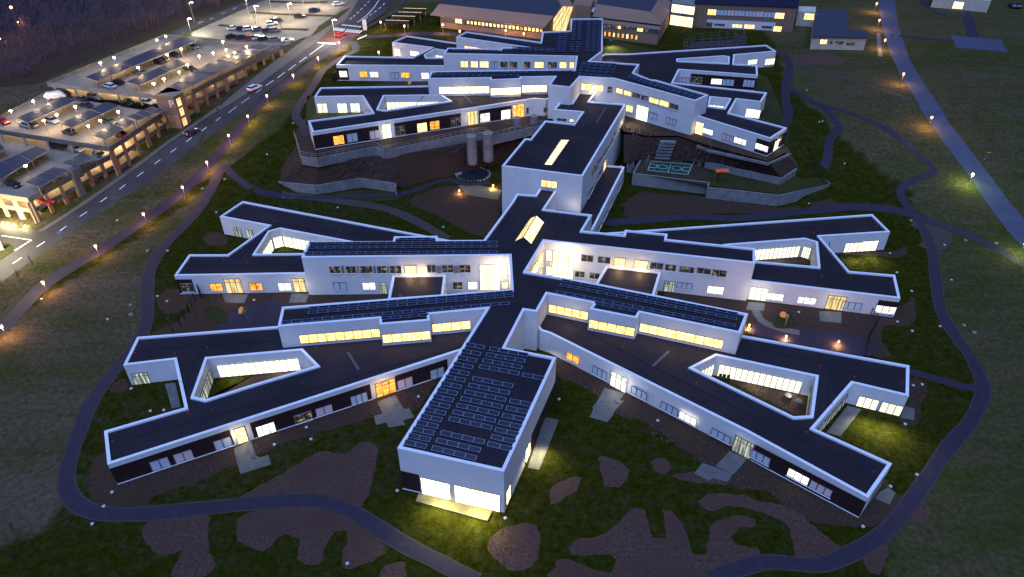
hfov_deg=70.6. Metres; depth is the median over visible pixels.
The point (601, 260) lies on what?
window
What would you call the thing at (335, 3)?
car
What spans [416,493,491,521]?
terrace deck
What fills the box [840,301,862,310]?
window
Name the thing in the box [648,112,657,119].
window
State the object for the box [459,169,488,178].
pond water
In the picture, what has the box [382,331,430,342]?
window
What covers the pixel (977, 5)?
cream pavilion
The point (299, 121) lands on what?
footpath
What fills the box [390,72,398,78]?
window
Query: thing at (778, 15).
window
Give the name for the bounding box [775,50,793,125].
footpath
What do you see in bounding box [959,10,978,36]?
footpath
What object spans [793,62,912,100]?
gravel path
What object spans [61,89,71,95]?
car
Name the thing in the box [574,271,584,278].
window
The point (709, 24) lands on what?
window
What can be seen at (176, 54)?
car
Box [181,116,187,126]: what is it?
window
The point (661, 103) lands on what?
window
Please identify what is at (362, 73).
window
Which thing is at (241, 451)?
paving slab
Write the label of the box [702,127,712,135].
window
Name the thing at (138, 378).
window
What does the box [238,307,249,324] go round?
basket post
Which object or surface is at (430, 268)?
window
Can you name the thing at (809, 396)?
window
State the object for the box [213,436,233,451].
window
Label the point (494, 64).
window
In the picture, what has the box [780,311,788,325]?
basket post
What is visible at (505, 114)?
window
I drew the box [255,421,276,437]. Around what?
window
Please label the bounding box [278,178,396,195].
retaining wall
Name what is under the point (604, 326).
window
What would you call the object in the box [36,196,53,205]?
car
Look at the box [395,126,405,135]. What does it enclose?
window
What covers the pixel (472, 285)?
window
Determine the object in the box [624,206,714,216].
playground surface
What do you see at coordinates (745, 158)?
retaining wall
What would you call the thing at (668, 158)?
seating step
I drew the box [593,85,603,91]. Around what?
window
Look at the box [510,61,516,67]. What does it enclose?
window
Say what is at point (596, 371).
window
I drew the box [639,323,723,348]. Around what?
window
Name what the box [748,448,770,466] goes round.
window
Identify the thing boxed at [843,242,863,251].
window
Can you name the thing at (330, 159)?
retaining wall
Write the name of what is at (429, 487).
window
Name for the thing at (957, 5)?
window
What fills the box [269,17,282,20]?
car
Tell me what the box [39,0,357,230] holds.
sidewalk
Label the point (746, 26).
window
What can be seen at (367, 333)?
window
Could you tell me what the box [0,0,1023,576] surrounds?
ground
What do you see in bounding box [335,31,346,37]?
car
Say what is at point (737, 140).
window
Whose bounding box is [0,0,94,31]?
pond water
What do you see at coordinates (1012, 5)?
car
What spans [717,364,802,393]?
window
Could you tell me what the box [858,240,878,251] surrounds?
window
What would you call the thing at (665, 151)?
seating step
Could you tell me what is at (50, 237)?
road
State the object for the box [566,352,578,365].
window
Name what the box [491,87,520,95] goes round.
window
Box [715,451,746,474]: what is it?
paving slab
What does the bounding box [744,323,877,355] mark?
playground surface
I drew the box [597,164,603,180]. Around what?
window
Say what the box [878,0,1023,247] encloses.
side road
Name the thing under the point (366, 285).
window
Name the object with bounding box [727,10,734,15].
window
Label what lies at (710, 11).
window
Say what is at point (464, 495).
window
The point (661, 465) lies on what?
planting bed
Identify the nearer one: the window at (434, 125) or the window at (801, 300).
the window at (801, 300)
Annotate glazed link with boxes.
[669,0,695,28]
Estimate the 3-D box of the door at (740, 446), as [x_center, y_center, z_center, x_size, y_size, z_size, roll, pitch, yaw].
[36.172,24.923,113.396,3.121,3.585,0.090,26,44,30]
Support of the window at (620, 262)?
in the hospital building at (536, 271)
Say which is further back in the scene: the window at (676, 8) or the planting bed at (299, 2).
the planting bed at (299, 2)
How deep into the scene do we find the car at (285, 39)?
244.78 m
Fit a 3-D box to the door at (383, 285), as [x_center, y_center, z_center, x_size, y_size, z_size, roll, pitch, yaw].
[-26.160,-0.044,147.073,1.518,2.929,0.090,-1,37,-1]
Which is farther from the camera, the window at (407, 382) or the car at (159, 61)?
the car at (159, 61)
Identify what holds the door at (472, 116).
in the hospital building at (472, 78)
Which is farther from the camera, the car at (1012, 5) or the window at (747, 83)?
the car at (1012, 5)
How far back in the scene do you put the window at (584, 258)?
147.58 m
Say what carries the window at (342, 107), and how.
in the hospital building at (472, 78)
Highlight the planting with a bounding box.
[125,137,895,576]
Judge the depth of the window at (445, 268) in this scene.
144.51 m
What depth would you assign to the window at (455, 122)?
190.05 m
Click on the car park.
(242, 18)
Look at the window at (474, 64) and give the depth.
210.67 m
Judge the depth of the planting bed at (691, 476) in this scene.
110.69 m
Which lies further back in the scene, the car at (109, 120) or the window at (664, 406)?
the car at (109, 120)
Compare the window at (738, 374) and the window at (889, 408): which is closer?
the window at (889, 408)
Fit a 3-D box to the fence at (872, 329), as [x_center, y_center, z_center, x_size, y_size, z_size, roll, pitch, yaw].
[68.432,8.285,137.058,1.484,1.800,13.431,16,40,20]
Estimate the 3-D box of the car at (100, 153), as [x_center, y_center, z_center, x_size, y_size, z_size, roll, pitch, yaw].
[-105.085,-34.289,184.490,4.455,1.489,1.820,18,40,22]
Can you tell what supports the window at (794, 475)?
in the hospital building at (536, 271)
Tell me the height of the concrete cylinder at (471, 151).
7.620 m
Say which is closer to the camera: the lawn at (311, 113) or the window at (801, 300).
the window at (801, 300)
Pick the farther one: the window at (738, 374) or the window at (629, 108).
the window at (629, 108)
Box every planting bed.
[86,378,437,506]
[110,378,128,392]
[142,515,214,576]
[149,288,388,335]
[203,232,227,245]
[213,371,294,394]
[217,24,308,29]
[236,508,385,568]
[241,442,378,506]
[250,11,338,16]
[268,1,327,2]
[379,562,406,576]
[410,185,501,237]
[487,522,539,571]
[547,508,759,576]
[549,476,580,503]
[555,356,901,527]
[597,456,628,486]
[621,192,837,212]
[651,458,670,474]
[663,291,916,357]
[672,471,725,484]
[698,493,839,556]
[713,375,805,415]
[756,257,810,263]
[788,53,844,65]
[835,245,906,257]
[863,544,888,574]
[898,376,926,425]
[911,503,930,523]
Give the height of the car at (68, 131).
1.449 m
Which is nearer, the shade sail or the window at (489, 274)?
the window at (489, 274)
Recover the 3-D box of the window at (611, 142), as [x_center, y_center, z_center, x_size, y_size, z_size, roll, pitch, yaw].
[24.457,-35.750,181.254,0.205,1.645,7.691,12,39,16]
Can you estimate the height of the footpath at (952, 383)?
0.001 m
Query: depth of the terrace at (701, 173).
183.59 m
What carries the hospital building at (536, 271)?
on the ground at (64, 344)
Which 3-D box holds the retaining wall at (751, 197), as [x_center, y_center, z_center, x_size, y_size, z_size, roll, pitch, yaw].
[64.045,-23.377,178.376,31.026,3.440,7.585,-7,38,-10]
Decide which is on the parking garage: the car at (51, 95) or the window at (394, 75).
the car at (51, 95)
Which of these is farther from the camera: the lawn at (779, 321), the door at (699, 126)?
the door at (699, 126)
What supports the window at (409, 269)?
in the hospital building at (536, 271)
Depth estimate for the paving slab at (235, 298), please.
146.74 m
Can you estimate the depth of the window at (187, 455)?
112.57 m
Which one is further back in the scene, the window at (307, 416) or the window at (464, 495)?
the window at (307, 416)
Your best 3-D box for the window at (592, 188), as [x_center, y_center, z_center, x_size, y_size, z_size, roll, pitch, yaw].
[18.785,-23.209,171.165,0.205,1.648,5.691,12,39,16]
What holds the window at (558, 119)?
in the link building at (568, 153)
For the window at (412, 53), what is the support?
in the hospital building at (472, 78)
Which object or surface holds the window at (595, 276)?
in the hospital building at (536, 271)
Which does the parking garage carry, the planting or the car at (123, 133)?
the car at (123, 133)
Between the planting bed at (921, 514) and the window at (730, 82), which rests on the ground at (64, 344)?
the planting bed at (921, 514)
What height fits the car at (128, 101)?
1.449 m
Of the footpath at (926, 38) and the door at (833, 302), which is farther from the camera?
the footpath at (926, 38)
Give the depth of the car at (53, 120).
194.05 m
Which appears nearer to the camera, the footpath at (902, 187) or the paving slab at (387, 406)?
the paving slab at (387, 406)
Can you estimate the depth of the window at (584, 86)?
196.34 m
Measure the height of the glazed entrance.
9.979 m
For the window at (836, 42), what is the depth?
238.26 m
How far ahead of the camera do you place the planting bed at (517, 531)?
101.45 m
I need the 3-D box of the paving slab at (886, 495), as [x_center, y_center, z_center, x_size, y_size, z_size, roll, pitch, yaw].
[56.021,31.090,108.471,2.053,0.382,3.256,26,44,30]
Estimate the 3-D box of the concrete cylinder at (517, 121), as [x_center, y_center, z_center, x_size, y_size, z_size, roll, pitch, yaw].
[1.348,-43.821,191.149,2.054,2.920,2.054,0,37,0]
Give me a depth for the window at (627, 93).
193.16 m
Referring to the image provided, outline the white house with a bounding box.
[810,9,867,49]
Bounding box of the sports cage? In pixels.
[683,30,746,48]
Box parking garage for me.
[0,34,283,222]
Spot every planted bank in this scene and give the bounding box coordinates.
[279,135,532,187]
[624,134,795,177]
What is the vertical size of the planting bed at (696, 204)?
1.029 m
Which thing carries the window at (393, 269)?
in the hospital building at (536, 271)
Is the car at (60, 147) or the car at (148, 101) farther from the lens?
the car at (148, 101)
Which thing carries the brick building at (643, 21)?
on the ground at (64, 344)
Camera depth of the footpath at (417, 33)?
252.08 m
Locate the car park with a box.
[192,0,347,45]
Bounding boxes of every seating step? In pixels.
[655,156,669,159]
[656,153,670,155]
[657,150,671,152]
[658,146,673,149]
[659,143,674,146]
[660,140,675,143]
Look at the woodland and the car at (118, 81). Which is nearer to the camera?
the car at (118, 81)
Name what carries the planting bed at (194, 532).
on the ground at (64, 344)
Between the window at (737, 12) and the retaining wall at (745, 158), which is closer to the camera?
the retaining wall at (745, 158)
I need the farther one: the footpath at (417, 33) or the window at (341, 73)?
the footpath at (417, 33)
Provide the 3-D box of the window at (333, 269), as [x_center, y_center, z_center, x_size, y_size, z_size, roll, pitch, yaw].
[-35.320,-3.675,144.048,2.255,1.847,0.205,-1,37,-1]
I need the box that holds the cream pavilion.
[931,0,990,11]
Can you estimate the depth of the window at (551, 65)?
209.36 m
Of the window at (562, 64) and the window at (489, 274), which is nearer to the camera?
the window at (489, 274)
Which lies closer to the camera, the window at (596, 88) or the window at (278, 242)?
the window at (278, 242)
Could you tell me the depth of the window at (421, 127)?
187.38 m
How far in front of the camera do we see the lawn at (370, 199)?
179.89 m
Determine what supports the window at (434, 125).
in the hospital building at (472, 78)
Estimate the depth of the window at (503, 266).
144.92 m
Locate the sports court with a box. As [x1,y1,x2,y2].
[646,160,693,174]
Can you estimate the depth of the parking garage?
198.01 m
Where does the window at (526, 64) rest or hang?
in the hospital building at (472, 78)
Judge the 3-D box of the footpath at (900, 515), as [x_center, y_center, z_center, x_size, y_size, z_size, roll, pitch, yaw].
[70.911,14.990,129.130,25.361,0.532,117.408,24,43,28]
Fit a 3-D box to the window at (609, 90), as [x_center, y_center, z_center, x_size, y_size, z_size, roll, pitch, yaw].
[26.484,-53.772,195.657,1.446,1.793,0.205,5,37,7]
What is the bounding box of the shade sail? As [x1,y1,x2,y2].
[715,169,728,181]
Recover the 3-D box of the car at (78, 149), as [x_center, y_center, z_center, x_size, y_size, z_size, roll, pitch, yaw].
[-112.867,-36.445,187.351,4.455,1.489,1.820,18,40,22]
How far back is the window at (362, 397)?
122.61 m
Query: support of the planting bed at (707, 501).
on the ground at (64, 344)
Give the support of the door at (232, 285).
in the hospital building at (536, 271)
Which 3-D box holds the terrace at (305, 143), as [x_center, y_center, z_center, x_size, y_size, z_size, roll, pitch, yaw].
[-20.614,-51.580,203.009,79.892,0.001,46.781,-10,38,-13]
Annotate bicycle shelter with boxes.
[384,20,408,29]
[390,15,414,19]
[397,12,420,21]
[402,8,425,17]
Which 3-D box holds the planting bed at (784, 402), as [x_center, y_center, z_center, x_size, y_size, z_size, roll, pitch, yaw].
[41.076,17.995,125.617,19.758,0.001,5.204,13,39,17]
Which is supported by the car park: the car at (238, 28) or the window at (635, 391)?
the car at (238, 28)
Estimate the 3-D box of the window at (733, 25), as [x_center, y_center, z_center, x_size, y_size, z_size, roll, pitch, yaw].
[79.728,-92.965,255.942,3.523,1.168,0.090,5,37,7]
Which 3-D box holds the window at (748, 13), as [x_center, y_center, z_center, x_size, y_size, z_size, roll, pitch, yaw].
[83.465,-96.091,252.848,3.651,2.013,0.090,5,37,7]
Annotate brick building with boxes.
[431,0,559,38]
[592,0,671,44]
[693,0,798,31]
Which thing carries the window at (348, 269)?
in the hospital building at (536, 271)
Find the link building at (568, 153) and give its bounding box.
[502,93,625,213]
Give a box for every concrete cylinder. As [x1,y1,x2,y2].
[466,134,476,165]
[482,131,492,161]
[513,116,520,127]
[530,114,537,125]
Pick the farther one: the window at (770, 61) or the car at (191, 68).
the window at (770, 61)
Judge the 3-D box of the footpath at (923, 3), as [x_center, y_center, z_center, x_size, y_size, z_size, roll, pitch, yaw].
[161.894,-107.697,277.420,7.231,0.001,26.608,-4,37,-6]
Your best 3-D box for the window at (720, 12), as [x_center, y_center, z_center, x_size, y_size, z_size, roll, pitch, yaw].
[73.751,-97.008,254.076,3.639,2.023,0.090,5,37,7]
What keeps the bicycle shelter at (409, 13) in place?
on the ground at (64, 344)
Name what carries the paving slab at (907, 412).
on the ground at (64, 344)
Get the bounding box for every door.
[223,279,243,292]
[233,426,248,443]
[292,278,306,291]
[375,378,396,397]
[379,282,387,293]
[381,123,391,138]
[467,110,477,125]
[513,103,523,116]
[610,371,626,392]
[635,104,648,121]
[663,281,674,292]
[694,121,703,135]
[731,435,753,459]
[748,286,768,301]
[824,295,846,310]
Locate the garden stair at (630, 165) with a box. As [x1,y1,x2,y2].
[626,129,639,172]
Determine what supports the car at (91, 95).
on the parking garage
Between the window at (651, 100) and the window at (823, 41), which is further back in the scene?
the window at (823, 41)
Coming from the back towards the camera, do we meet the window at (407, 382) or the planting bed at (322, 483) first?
the window at (407, 382)
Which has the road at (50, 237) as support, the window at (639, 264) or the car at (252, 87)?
the car at (252, 87)
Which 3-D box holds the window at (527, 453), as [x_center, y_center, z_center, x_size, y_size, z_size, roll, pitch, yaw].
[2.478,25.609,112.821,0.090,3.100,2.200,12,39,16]
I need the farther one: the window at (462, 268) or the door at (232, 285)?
the door at (232, 285)
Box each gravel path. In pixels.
[281,190,451,238]
[752,310,799,334]
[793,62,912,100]
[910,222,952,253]
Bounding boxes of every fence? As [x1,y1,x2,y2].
[170,292,194,333]
[624,124,652,137]
[805,143,825,182]
[864,308,879,355]
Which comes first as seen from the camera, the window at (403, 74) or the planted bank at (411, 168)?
the planted bank at (411, 168)
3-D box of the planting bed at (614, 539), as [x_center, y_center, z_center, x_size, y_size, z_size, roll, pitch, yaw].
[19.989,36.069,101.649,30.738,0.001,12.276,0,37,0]
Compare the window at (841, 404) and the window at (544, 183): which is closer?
the window at (841, 404)
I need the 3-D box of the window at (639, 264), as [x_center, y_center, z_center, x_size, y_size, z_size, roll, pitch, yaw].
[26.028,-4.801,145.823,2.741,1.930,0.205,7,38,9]
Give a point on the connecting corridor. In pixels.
(805, 16)
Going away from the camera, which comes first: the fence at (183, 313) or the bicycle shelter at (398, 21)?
the fence at (183, 313)
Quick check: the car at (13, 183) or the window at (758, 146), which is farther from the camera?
the window at (758, 146)
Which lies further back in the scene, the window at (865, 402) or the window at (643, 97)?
the window at (643, 97)
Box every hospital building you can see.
[104,165,909,517]
[308,18,786,155]
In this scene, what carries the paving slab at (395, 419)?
on the ground at (64, 344)
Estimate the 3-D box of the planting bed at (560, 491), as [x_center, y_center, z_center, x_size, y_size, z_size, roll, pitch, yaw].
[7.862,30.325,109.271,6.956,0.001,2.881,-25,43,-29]
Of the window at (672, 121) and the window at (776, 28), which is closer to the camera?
the window at (672, 121)
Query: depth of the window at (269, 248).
158.44 m
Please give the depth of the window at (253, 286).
147.36 m
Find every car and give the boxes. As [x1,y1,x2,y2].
[0,116,10,124]
[4,178,21,188]
[17,121,29,128]
[29,121,39,128]
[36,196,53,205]
[44,115,60,124]
[45,90,65,99]
[49,142,68,150]
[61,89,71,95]
[61,127,77,135]
[68,146,85,152]
[74,95,88,101]
[78,101,93,108]
[86,92,101,99]
[92,149,107,157]
[101,82,116,88]
[102,116,116,124]
[110,78,124,85]
[115,130,129,137]
[120,97,135,105]
[131,68,145,74]
[142,98,155,105]
[152,58,165,64]
[159,56,170,61]
[168,51,182,57]
[182,64,197,71]
[183,128,199,135]
[185,43,198,49]
[225,33,236,39]
[226,25,236,30]
[235,26,242,31]
[235,34,245,39]
[242,25,252,31]
[245,35,256,40]
[247,84,261,91]
[251,26,263,31]
[257,35,269,40]
[261,27,268,32]
[265,20,277,25]
[268,36,281,41]
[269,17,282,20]
[269,27,281,32]
[280,37,294,42]
[293,13,305,18]
[308,7,320,12]
[332,1,344,5]
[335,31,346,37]
[1008,3,1016,7]
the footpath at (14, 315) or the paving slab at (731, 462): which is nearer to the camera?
the paving slab at (731, 462)
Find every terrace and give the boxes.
[294,81,548,156]
[459,185,501,199]
[622,116,784,160]
[630,160,708,180]
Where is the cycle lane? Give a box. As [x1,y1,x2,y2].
[367,0,406,26]
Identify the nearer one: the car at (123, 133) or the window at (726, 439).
the window at (726, 439)
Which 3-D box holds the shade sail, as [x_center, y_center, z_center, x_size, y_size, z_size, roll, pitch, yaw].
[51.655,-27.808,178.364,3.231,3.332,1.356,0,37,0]
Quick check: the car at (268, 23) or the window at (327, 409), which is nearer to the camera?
the window at (327, 409)
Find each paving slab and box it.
[165,383,180,407]
[223,294,247,302]
[234,440,259,464]
[238,455,270,473]
[289,294,308,302]
[374,408,413,427]
[377,395,403,416]
[528,417,558,469]
[590,408,613,421]
[592,388,623,412]
[694,463,731,481]
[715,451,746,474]
[746,302,764,310]
[819,311,841,322]
[826,406,860,435]
[875,488,895,504]
[901,406,914,419]
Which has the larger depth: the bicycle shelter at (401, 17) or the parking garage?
the bicycle shelter at (401, 17)
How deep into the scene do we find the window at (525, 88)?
196.56 m
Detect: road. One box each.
[0,0,394,281]
[167,0,263,35]
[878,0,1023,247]
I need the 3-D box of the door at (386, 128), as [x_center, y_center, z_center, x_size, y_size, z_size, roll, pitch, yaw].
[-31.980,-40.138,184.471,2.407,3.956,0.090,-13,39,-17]
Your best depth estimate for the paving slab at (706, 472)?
111.48 m
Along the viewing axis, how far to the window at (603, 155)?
175.77 m
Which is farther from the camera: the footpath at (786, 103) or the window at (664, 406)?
the footpath at (786, 103)
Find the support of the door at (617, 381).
in the hospital building at (536, 271)
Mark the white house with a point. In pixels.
(830, 31)
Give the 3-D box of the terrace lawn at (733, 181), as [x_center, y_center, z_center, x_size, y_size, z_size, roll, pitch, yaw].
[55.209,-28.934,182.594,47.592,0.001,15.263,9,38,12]
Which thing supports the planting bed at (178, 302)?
on the ground at (64, 344)
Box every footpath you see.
[0,37,355,334]
[58,167,480,576]
[221,164,489,198]
[292,41,359,135]
[358,32,517,37]
[604,203,1023,266]
[707,219,989,576]
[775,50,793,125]
[790,86,938,210]
[798,94,841,168]
[898,35,954,41]
[909,368,983,391]
[919,0,960,17]
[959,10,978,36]
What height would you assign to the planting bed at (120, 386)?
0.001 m
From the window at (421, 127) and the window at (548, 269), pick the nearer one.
the window at (548, 269)
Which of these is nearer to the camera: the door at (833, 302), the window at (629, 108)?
the door at (833, 302)
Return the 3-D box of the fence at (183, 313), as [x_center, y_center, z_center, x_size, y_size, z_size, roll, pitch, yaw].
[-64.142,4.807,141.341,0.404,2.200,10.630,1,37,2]
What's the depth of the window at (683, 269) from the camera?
144.55 m
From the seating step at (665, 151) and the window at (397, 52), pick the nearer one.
the seating step at (665, 151)
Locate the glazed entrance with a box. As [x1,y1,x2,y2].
[553,0,572,30]
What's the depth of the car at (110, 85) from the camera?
206.13 m
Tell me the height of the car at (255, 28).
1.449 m
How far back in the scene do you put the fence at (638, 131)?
187.55 m
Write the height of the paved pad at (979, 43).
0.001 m
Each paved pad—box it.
[876,33,882,55]
[951,35,1007,51]
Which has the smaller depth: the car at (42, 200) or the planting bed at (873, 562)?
the planting bed at (873, 562)
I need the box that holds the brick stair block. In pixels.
[572,0,594,18]
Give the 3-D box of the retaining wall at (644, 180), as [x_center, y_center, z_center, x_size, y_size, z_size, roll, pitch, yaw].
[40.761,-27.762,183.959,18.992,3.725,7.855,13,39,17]
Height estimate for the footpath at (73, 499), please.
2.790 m
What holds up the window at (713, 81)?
in the hospital building at (472, 78)
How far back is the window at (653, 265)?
145.39 m
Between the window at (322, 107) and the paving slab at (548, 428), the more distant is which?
the window at (322, 107)
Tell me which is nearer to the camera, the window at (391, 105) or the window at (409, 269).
the window at (409, 269)
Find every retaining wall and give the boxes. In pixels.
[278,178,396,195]
[294,120,542,166]
[632,160,708,196]
[696,145,790,165]
[704,162,796,184]
[706,179,829,205]
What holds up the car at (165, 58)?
on the parking garage
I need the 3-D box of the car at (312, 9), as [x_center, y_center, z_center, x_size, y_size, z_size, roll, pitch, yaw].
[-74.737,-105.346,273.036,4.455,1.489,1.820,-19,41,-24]
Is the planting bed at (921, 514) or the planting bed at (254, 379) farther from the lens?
the planting bed at (254, 379)
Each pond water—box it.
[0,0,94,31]
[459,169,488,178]
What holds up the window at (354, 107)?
in the hospital building at (472, 78)
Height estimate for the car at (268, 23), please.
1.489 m
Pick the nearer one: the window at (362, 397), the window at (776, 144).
the window at (362, 397)
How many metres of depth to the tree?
217.03 m
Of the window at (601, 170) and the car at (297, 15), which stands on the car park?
the car at (297, 15)
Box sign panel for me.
[362,19,366,30]
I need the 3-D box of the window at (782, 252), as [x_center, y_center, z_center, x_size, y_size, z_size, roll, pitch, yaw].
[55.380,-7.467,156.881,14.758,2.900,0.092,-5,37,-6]
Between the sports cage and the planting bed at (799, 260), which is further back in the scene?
the sports cage
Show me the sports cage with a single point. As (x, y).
(737, 41)
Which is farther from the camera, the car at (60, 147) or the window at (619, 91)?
the window at (619, 91)
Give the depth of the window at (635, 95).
191.84 m
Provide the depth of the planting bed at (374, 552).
103.12 m
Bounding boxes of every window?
[131,372,150,384]
[148,456,171,472]
[172,449,194,464]
[176,97,181,106]
[178,106,184,116]
[180,283,193,292]
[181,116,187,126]
[199,369,213,398]
[209,283,223,291]
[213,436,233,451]
[216,358,300,377]
[233,227,242,237]
[245,229,252,238]
[248,283,263,290]
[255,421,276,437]
[262,239,273,252]
[273,236,283,248]
[277,283,292,290]
[282,236,308,249]
[294,411,312,424]
[298,328,380,343]
[315,404,333,417]
[317,103,327,112]
[329,266,340,273]
[333,135,344,144]
[333,282,347,290]
[337,103,347,112]
[339,71,347,76]
[345,266,356,273]
[346,132,357,142]
[350,103,360,112]
[350,392,367,405]
[359,71,367,76]
[359,266,372,273]
[362,282,375,290]
[369,72,378,77]
[369,130,379,139]
[376,266,386,273]
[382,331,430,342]
[386,102,436,109]
[389,266,401,273]
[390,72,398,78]
[394,48,400,56]
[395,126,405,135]
[397,376,413,390]
[401,72,409,78]
[404,265,416,273]
[410,51,418,55]
[417,122,426,132]
[420,477,450,499]
[421,73,428,78]
[427,265,435,272]
[430,120,439,129]
[430,366,444,379]
[432,320,470,332]
[439,86,488,93]
[442,265,453,272]
[451,117,460,126]
[453,282,462,289]
[454,485,499,511]
[455,18,461,23]
[459,265,470,272]
[460,61,467,67]
[468,281,477,289]
[471,61,477,67]
[479,264,499,290]
[480,61,488,67]
[480,112,489,122]
[491,61,497,67]
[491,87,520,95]
[500,61,507,67]
[501,109,510,119]
[501,264,506,275]
[502,281,508,288]
[506,483,510,505]
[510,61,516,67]
[522,85,546,92]
[524,62,530,67]
[525,441,530,463]
[531,251,542,272]
[534,62,543,68]
[541,179,556,188]
[543,107,547,113]
[546,250,552,260]
[546,266,551,275]
[548,62,556,68]
[548,304,587,320]
[552,250,573,278]
[557,118,565,121]
[559,62,566,68]
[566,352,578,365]
[569,62,573,68]
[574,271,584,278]
[580,254,592,262]
[581,83,590,90]
[588,183,593,198]
[589,272,599,279]
[589,319,634,336]
[591,157,599,177]
[592,365,606,380]
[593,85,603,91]
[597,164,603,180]
[597,256,610,264]
[599,149,605,165]
[605,138,612,154]
[607,86,612,92]
[613,257,625,266]
[616,88,622,94]
[623,90,631,96]
[626,104,632,112]
[630,386,646,401]
[632,92,640,98]
[634,260,647,269]
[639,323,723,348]
[641,94,647,101]
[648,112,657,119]
[649,97,658,104]
[649,262,663,270]
[659,100,668,107]
[660,401,678,417]
[664,264,675,271]
[665,117,676,125]
[669,15,692,27]
[669,102,678,110]
[671,4,694,14]
[676,282,692,289]
[678,411,696,426]
[679,77,688,82]
[679,266,694,273]
[690,77,702,83]
[696,267,711,275]
[701,364,714,375]
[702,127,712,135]
[706,22,712,26]
[706,285,723,294]
[707,9,716,14]
[710,428,730,444]
[711,78,721,84]
[711,269,726,277]
[716,9,727,15]
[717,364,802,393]
[722,79,733,85]
[722,133,733,141]
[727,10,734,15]
[732,24,742,27]
[733,136,746,146]
[734,10,745,15]
[743,79,754,86]
[744,24,754,28]
[745,11,755,16]
[745,108,760,118]
[748,59,757,64]
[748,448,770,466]
[754,143,768,152]
[755,246,800,260]
[756,11,763,16]
[763,12,775,17]
[764,58,774,65]
[764,292,783,301]
[773,26,781,31]
[773,139,779,150]
[774,13,784,18]
[786,468,809,486]
[796,296,816,305]
[801,246,810,258]
[803,13,814,19]
[805,387,811,414]
[808,479,832,498]
[817,393,848,431]
[820,39,827,43]
[834,41,843,44]
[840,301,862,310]
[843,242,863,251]
[855,396,879,410]
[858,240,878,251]
[868,475,885,504]
[874,305,896,315]
[878,401,903,415]
[952,1,963,8]
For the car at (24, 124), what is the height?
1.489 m
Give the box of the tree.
[331,71,336,81]
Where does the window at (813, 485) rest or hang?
in the hospital building at (536, 271)
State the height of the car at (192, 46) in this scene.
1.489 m
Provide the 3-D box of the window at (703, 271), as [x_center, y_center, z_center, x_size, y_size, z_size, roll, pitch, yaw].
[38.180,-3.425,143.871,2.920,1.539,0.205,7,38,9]
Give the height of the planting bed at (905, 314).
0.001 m
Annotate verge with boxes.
[0,243,13,259]
[312,8,348,35]
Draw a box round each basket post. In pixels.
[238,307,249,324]
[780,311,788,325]
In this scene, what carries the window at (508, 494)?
in the hospital building at (536, 271)
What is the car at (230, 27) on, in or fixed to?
on the car park
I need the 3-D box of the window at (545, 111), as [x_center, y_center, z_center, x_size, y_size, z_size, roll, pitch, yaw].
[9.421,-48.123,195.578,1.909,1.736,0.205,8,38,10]
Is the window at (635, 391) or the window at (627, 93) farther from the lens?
the window at (627, 93)
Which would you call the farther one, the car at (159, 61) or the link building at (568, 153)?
the car at (159, 61)
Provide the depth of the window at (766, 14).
252.08 m
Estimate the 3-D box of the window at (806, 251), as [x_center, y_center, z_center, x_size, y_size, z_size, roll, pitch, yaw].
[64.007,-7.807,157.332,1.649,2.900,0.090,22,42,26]
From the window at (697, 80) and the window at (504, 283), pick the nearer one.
the window at (504, 283)
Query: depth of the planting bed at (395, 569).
98.51 m
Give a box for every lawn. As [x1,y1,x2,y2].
[203,306,226,323]
[306,96,357,124]
[333,190,406,201]
[604,39,790,159]
[635,161,828,193]
[772,315,795,327]
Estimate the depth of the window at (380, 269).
144.37 m
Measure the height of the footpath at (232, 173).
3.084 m
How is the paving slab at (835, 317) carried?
on the ground at (64, 344)
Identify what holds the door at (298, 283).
in the hospital building at (536, 271)
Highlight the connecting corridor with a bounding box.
[795,6,815,26]
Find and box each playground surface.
[214,300,285,330]
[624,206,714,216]
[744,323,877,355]
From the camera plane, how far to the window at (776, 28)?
254.37 m
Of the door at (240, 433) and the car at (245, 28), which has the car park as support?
the car at (245, 28)
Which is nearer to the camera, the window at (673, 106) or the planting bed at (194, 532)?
the planting bed at (194, 532)
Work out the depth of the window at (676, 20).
257.62 m
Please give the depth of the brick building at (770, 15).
253.78 m
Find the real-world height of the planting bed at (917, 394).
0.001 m
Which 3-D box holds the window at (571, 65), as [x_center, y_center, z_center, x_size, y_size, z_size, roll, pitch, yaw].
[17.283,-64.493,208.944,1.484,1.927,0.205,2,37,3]
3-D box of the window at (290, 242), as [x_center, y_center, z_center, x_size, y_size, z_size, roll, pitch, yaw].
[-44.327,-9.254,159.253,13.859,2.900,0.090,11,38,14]
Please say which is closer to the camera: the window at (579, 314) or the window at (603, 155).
the window at (579, 314)
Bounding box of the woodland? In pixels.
[0,0,227,77]
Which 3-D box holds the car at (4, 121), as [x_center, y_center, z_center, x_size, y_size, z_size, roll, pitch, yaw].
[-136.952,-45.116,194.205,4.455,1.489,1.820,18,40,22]
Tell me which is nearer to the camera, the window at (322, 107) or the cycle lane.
the window at (322, 107)
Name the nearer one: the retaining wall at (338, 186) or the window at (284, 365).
the window at (284, 365)
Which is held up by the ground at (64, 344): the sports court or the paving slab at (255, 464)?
the paving slab at (255, 464)
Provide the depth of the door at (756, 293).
145.29 m
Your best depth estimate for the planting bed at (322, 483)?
111.15 m
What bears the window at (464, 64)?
in the hospital building at (472, 78)

